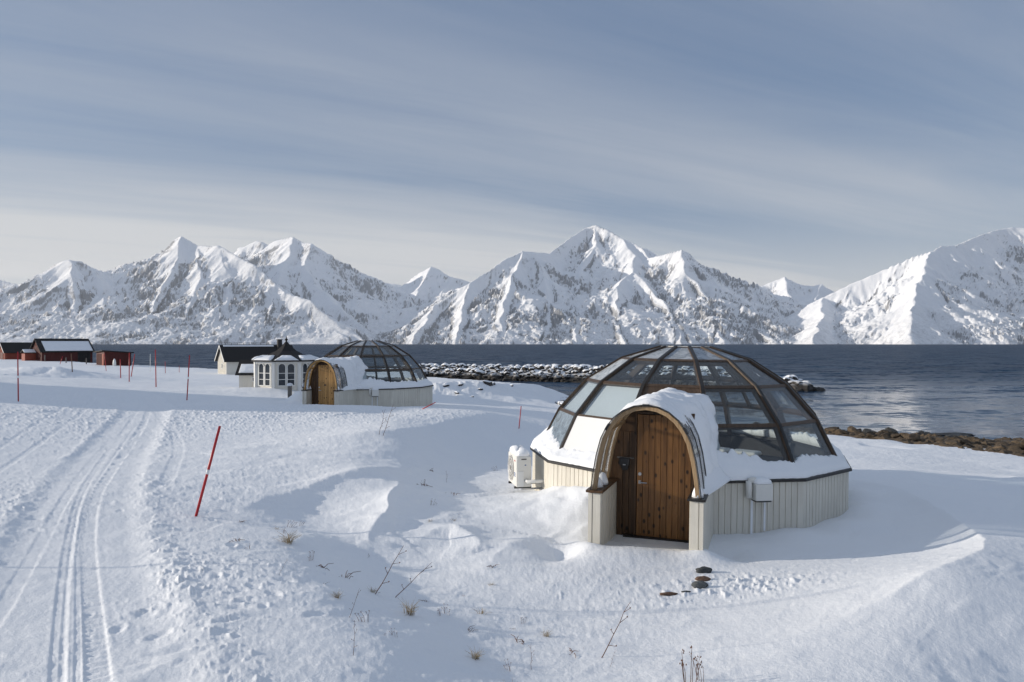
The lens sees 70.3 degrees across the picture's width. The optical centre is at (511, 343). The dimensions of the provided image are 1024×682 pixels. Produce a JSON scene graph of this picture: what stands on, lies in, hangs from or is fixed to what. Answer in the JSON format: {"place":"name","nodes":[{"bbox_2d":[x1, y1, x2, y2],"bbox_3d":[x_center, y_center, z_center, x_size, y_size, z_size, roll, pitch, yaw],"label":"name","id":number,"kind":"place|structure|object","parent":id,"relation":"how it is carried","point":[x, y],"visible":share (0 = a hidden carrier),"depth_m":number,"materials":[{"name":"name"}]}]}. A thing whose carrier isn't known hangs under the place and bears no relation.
{"place":"outdoors","nodes":[
{"label":"outdoors","id":0,"kind":"place"},
{"bbox_2d":[0,236,427,343],"bbox_3d":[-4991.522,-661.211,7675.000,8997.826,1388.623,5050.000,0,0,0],"label":"mountain","id":1,"kind":"structure","parent":0,"point":[181,290],"depth_m":6349.56,"materials":[{"name":"white snow"}]},
{"bbox_2d":[388,267,469,300],"bbox_3d":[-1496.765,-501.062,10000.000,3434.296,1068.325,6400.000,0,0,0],"label":"mountain","id":2,"kind":"structure","parent":0,"point":[429,283],"depth_m":9421.25,"materials":[{"name":"white snow"}]},
{"bbox_2d":[0,359,1023,681],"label":"ground","id":3,"kind":"structure","parent":0,"point":[120,561],"depth_m":9.55,"materials":[{"name":"white snow"}]},
{"bbox_2d":[0,342,31,359],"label":"boathouse","id":4,"kind":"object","parent":3,"relation":"on","point":[9,350],"visible":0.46,"depth_m":122.02,"materials":[{"name":"red wood"}]},
{"bbox_2d":[17,352,18,400],"bbox_3d":[-18.368,1.340,27.033,0.084,2.070,0.046,0,0,22],"label":"snow pole","id":5,"kind":"object","parent":3,"relation":"on","point":[18,376],"visible":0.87,"depth_m":27.02,"materials":[{"name":"red plastic"}]},
{"bbox_2d":[20,338,94,362],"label":"boathouse","id":6,"kind":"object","parent":3,"relation":"on","point":[53,349],"visible":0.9,"depth_m":117.43,"materials":[{"name":"red wood"}]},
{"bbox_2d":[78,352,89,362],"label":"boat door","id":7,"kind":"structure","parent":6,"relation":"in","point":[82,356],"depth_m":119.57,"materials":[{"name":"black wood"}]},
{"bbox_2d":[93,350,133,365],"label":"shed","id":8,"kind":"structure","parent":3,"relation":"on","point":[110,357],"depth_m":102.61,"materials":[{"name":"red wood"}]},
{"bbox_2d":[155,350,156,386],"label":"snow pole","id":9,"kind":"object","parent":3,"relation":"on","point":[155,369],"visible":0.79,"depth_m":41.03,"materials":[{"name":"grey plastic"}]},
{"bbox_2d":[186,355,189,399],"bbox_3d":[-13.987,1.592,31.383,0.162,2.176,0.052,0,0,-13],"label":"snow pole","id":10,"kind":"object","parent":3,"relation":"on","point":[188,378],"visible":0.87,"depth_m":31.37,"materials":[{"name":"red plastic"}]},
{"bbox_2d":[195,426,220,516],"bbox_3d":[-4.690,2.043,11.156,0.443,1.557,0.049,0,0,-3],"label":"snow pole","id":11,"kind":"object","parent":3,"relation":"on","point":[207,473],"visible":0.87,"depth_m":11.14,"materials":[{"name":"red plastic"}]},
{"bbox_2d":[235,360,253,387],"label":"hut","id":12,"kind":"object","parent":3,"relation":"on","point":[245,371],"visible":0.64,"depth_m":43.69,"materials":[{"name":"white wood"}]},
{"bbox_2d":[214,339,292,374],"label":"cottage","id":13,"kind":"structure","parent":3,"relation":"on","point":[228,357],"depth_m":85.98,"materials":[{"name":"white wood"}]},
{"bbox_2d":[251,336,318,390],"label":"pavilion","id":14,"kind":"structure","parent":3,"relation":"on","point":[283,365],"depth_m":40.54,"materials":[{"name":"white paint"}]},
{"bbox_2d":[258,363,270,385],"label":"window","id":15,"kind":"structure","parent":14,"relation":"in","point":[264,373],"depth_m":40.51,"materials":[{"name":"white paint"}]},
{"bbox_2d":[278,363,294,385],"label":"window","id":16,"kind":"structure","parent":14,"relation":"in","point":[281,367],"depth_m":40.40,"materials":[{"name":"white paint"}]},
{"bbox_2d":[302,363,313,383],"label":"window","id":17,"kind":"structure","parent":14,"relation":"in","point":[304,366],"depth_m":41.01,"materials":[{"name":"white paint"}]},
{"bbox_2d":[271,529,301,544],"bbox_3d":[-3.020,2.619,9.838,0.373,0.257,0.348,0,0,-42],"label":"grass tuft","id":18,"kind":"object","parent":3,"relation":"on","point":[288,539],"visible":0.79,"depth_m":9.84,"materials":[{"name":"plant"}]},
{"bbox_2d":[287,383,292,396],"bbox_3d":[-10.954,2.535,36.000,0.422,1.150,0.316,0,0,0],"label":"post lamp","id":19,"kind":"object","parent":3,"relation":"on","point":[289,385],"visible":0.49,"depth_m":35.91,"materials":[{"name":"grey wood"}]},
{"bbox_2d":[332,590,344,598],"bbox_3d":[-1.763,2.529,7.333,0.200,0.116,0.130,0,0,31],"label":"grass tuft","id":20,"kind":"object","parent":3,"relation":"on","point":[337,595],"visible":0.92,"depth_m":7.32,"materials":[{"name":"plant"}]},
{"bbox_2d":[301,340,433,406],"bbox_3d":[-7.197,1.746,34.438,6.153,3.807,7.922,0,0,13],"label":"glass igloo","id":21,"kind":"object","parent":3,"relation":"on","point":[340,377],"visible":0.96,"depth_m":32.56,"materials":[{"name":"white metal"}]},
{"bbox_2d":[318,365,336,404],"bbox_3d":[-7.869,1.890,30.973,0.844,1.930,0.099,0,0,13],"label":"door","id":22,"kind":"structure","parent":21,"relation":"in","point":[326,380],"depth_m":30.99,"materials":[{"name":"brown wood"}]},
{"bbox_2d":[375,545,406,593],"bbox_3d":[-1.390,2.571,8.131,0.145,0.692,0.100,41,0,0],"label":"bare twig","id":23,"kind":"object","parent":3,"relation":"on","point":[389,570],"visible":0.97,"depth_m":8.12,"materials":[{"name":"brown plant"}]},
{"bbox_2d":[398,598,420,614],"bbox_3d":[-1.048,2.708,7.441,0.250,0.217,0.280,0,0,16],"label":"grass tuft","id":24,"kind":"object","parent":3,"relation":"on","point":[410,609],"visible":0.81,"depth_m":7.45,"materials":[{"name":"plant"}]},
{"bbox_2d":[396,562,431,596],"bbox_3d":[-1.144,2.708,8.244,0.476,0.447,0.052,0,0,-7],"label":"bare twig","id":25,"kind":"object","parent":3,"relation":"on","point":[414,578],"visible":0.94,"depth_m":8.24,"materials":[{"name":"brown plant"}]},
{"bbox_2d":[465,647,484,659],"bbox_3d":[-0.321,2.730,6.391,0.205,0.141,0.191,0,0,20],"label":"grass tuft","id":26,"kind":"object","parent":3,"relation":"on","point":[477,655],"visible":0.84,"depth_m":6.39,"materials":[{"name":"plant"}]},
{"bbox_2d":[483,380,492,385],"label":"bank stone","id":27,"kind":"object","parent":3,"relation":"on","point":[487,382],"visible":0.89,"depth_m":45.97,"materials":[{"name":"grey stone"}]},
{"bbox_2d":[508,445,543,489],"bbox_3d":[0.351,2.631,14.593,0.728,1.158,0.912,0,0,-12],"label":"heat pump","id":28,"kind":"object","parent":3,"relation":"on","point":[519,466],"visible":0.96,"depth_m":14.24,"materials":[{"name":"white metal"}]},
{"bbox_2d":[543,629,551,636],"bbox_3d":[0.342,2.919,7.327,0.186,0.112,0.141,0,0,-43],"label":"grass tuft","id":29,"kind":"object","parent":3,"relation":"on","point":[547,635],"visible":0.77,"depth_m":7.33,"materials":[{"name":"plant"}]},
{"bbox_2d":[390,368,741,384],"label":"rubble","id":30,"kind":"object","parent":3,"relation":"on","point":[570,379],"visible":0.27,"depth_m":98.92,"materials":[{"name":"stone"}]},
{"bbox_2d":[475,369,482,374],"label":"boulder","id":31,"kind":"object","parent":30,"relation":"on","point":[478,371],"visible":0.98,"depth_m":102.25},
{"bbox_2d":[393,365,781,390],"bbox_3d":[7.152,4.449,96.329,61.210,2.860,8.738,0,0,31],"label":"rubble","id":32,"kind":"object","parent":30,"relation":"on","point":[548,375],"visible":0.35,"depth_m":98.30,"materials":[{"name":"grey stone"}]},
{"bbox_2d":[680,368,688,372],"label":"boulder","id":33,"kind":"object","parent":30,"relation":"on","point":[683,370],"visible":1,"depth_m":88.19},
{"bbox_2d":[716,366,723,372],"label":"boulder","id":34,"kind":"object","parent":30,"relation":"on","point":[719,369],"visible":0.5,"depth_m":85.82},
{"bbox_2d":[601,603,630,657],"bbox_3d":[0.941,2.675,6.676,0.130,0.662,0.064,21,0,0],"label":"bare twig","id":35,"kind":"object","parent":3,"relation":"on","point":[615,630],"visible":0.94,"depth_m":6.68,"materials":[{"name":"brown plant"}]},
{"bbox_2d":[660,592,677,595],"bbox_3d":[1.867,2.981,8.669,0.225,0.044,0.081,0,0,0],"label":"stone","id":36,"kind":"object","parent":3,"relation":"on","point":[668,593],"visible":1,"depth_m":8.64,"materials":[{"name":"brown stone"}]},
{"bbox_2d":[679,645,701,681],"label":"seed stalk","id":37,"kind":"object","parent":3,"relation":"on","point":[682,665],"visible":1,"depth_m":5.83,"materials":[{"name":"brown plant"}]},
{"bbox_2d":[530,345,851,549],"bbox_3d":[3.253,1.948,14.162,6.153,3.807,7.921,1,0,20],"label":"glass igloo","id":38,"kind":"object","parent":3,"relation":"on","point":[646,458],"visible":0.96,"depth_m":12.15,"materials":[{"name":"white metal"}]},
{"bbox_2d":[636,414,691,539],"bbox_3d":[2.383,2.100,11.428,0.846,1.930,0.099,1,0,20],"label":"door","id":39,"kind":"structure","parent":38,"relation":"in","point":[663,459],"depth_m":11.45,"materials":[{"name":"brown wood"}]},
{"bbox_2d":[689,652,703,681],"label":"seed stalk","id":40,"kind":"object","parent":3,"relation":"on","point":[697,668],"visible":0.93,"depth_m":5.91,"materials":[{"name":"brown plant"}]},
{"bbox_2d":[691,580,707,588],"bbox_3d":[2.291,2.949,8.880,0.212,0.116,0.114,0,0,0],"label":"stone","id":41,"kind":"object","parent":3,"relation":"on","point":[699,584],"visible":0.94,"depth_m":8.83,"materials":[{"name":"grey stone"}]},
{"bbox_2d":[695,576,710,580],"bbox_3d":[2.405,2.967,9.161,0.208,0.078,0.081,0,0,0],"label":"stone","id":42,"kind":"object","parent":3,"relation":"on","point":[702,578],"visible":0.88,"depth_m":9.14,"materials":[{"name":"brown stone"}]},
{"bbox_2d":[695,566,711,572],"bbox_3d":[2.518,2.972,9.542,0.225,0.103,0.130,0,0,0],"label":"stone","id":43,"kind":"object","parent":3,"relation":"on","point":[703,569],"visible":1,"depth_m":9.49,"materials":[{"name":"grey stone"}]},
{"bbox_2d":[797,382,810,391],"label":"boulder","id":44,"kind":"object","parent":3,"relation":"on","point":[806,386],"visible":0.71,"depth_m":77.47,"materials":[{"name":"grey stone"}]},
{"bbox_2d":[792,381,802,385],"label":"boulder","id":45,"kind":"object","parent":44,"relation":"on","point":[796,383],"visible":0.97,"depth_m":77.88,"materials":[{"name":"grey stone"}]},
{"bbox_2d":[789,428,1023,456],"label":"shingle","id":46,"kind":"object","parent":3,"relation":"on","point":[940,441],"visible":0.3,"depth_m":32.51,"materials":[{"name":"brown stone"}]},
{"bbox_2d":[826,428,836,431],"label":"shore stone","id":47,"kind":"object","parent":46,"relation":"on","point":[832,429],"visible":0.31,"depth_m":36.94,"materials":[{"name":"stone"}]},
{"bbox_2d":[835,429,848,433],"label":"shore stone","id":48,"kind":"object","parent":46,"relation":"on","point":[838,431],"visible":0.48,"depth_m":34.39,"materials":[{"name":"brown stone"}]},
{"bbox_2d":[847,426,858,431],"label":"shore stone","id":49,"kind":"object","parent":46,"relation":"on","point":[851,429],"visible":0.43,"depth_m":37.59,"materials":[{"name":"brown stone"}]},
{"bbox_2d":[867,433,876,437],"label":"shore stone","id":50,"kind":"object","parent":46,"relation":"on","point":[870,435],"visible":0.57,"depth_m":32.73,"materials":[{"name":"brown stone"}]},
{"bbox_2d":[880,433,890,437],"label":"shore stone","id":51,"kind":"object","parent":46,"relation":"on","point":[886,435],"visible":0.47,"depth_m":32.79,"materials":[{"name":"brown stone"}]},
{"bbox_2d":[884,427,898,433],"bbox_3d":[20.317,4.780,38.977,0.767,0.500,0.769,14,5,-37],"label":"shore stone","id":52,"kind":"object","parent":46,"relation":"on","point":[890,430],"visible":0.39,"depth_m":38.80,"materials":[{"name":"grey stone"}]},
{"bbox_2d":[890,433,903,437],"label":"shore stone","id":53,"kind":"object","parent":46,"relation":"on","point":[896,435],"visible":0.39,"depth_m":32.69,"materials":[{"name":"stone"}]},
{"bbox_2d":[900,433,909,437],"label":"shore stone","id":54,"kind":"object","parent":46,"relation":"on","point":[904,434],"visible":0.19,"depth_m":33.75,"materials":[{"name":"beige stone"}]},
{"bbox_2d":[906,434,921,441],"bbox_3d":[17.826,4.310,32.302,0.658,0.588,0.843,0,0,16],"label":"shore stone","id":55,"kind":"object","parent":46,"relation":"on","point":[915,437],"visible":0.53,"depth_m":32.06,"materials":[{"name":"brown stone"}]},
{"bbox_2d":[945,440,961,445],"bbox_3d":[17.798,4.102,29.270,0.590,0.421,0.567,0,0,21],"label":"shore stone","id":56,"kind":"object","parent":46,"relation":"on","point":[953,442],"visible":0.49,"depth_m":29.16,"materials":[{"name":"brown stone"}]},
{"bbox_2d":[954,438,964,443],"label":"shore stone","id":57,"kind":"object","parent":46,"relation":"on","point":[960,441],"visible":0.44,"depth_m":32.14,"materials":[{"name":"stone"}]},
{"bbox_2d":[963,437,979,440],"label":"shore stone","id":58,"kind":"object","parent":46,"relation":"on","point":[970,438],"visible":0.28,"depth_m":35.77,"materials":[{"name":"stone"}]},
{"bbox_2d":[993,444,1006,448],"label":"shore stone","id":59,"kind":"object","parent":46,"relation":"on","point":[1000,446],"visible":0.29,"depth_m":28.21,"materials":[{"name":"brown stone"}]},
{"bbox_2d":[995,442,1009,446],"bbox_3d":[21.484,4.532,31.726,0.656,0.449,0.812,0,0,33],"label":"shore stone","id":60,"kind":"object","parent":46,"relation":"on","point":[1005,444],"visible":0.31,"depth_m":31.66,"materials":[{"name":"brown stone"}]},
{"bbox_2d":[1007,447,1023,453],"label":"shore stone","id":61,"kind":"object","parent":46,"relation":"on","point":[1015,449],"visible":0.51,"depth_m":27.04,"materials":[{"name":"brown stone"}]},
{"bbox_2d":[1007,444,1023,449],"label":"shore stone","id":62,"kind":"object","parent":46,"relation":"on","point":[1021,446],"visible":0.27,"depth_m":28.58,"materials":[{"name":"brown stone"}]},
{"bbox_2d":[0,0,1023,291],"label":"sky","id":63,"kind":"structure","parent":0,"point":[834,144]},
{"bbox_2d":[92,344,1023,439],"bbox_3d":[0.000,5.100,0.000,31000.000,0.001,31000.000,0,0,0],"label":"water","id":64,"kind":"structure","parent":0,"point":[975,390],"depth_m":137.45,"materials":[{"name":"blue liquid"}]},
{"bbox_2d":[932,432,971,435],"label":"skerry","id":65,"kind":"structure","parent":64,"relation":"in","point":[950,433],"depth_m":40.44,"materials":[{"name":"grey stone"}]},
{"bbox_2d":[371,225,808,343],"bbox_3d":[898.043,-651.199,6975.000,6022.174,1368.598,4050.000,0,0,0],"label":"mountain","id":66,"kind":"structure","parent":0,"point":[595,284],"depth_m":6235.79,"materials":[{"name":"white snow"}]},
{"bbox_2d":[761,277,833,303],"bbox_3d":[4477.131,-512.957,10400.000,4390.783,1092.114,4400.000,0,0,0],"label":"mountain","id":67,"kind":"structure","parent":0,"point":[785,286],"depth_m":11083.77,"materials":[{"name":"white snow"}]},
{"bbox_2d":[786,227,1023,343],"bbox_3d":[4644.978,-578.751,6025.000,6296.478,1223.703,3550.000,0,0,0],"label":"mountain","id":68,"kind":"structure","parent":0,"point":[970,291],"depth_m":5719.90,"materials":[{"name":"white snow"}]}
]}

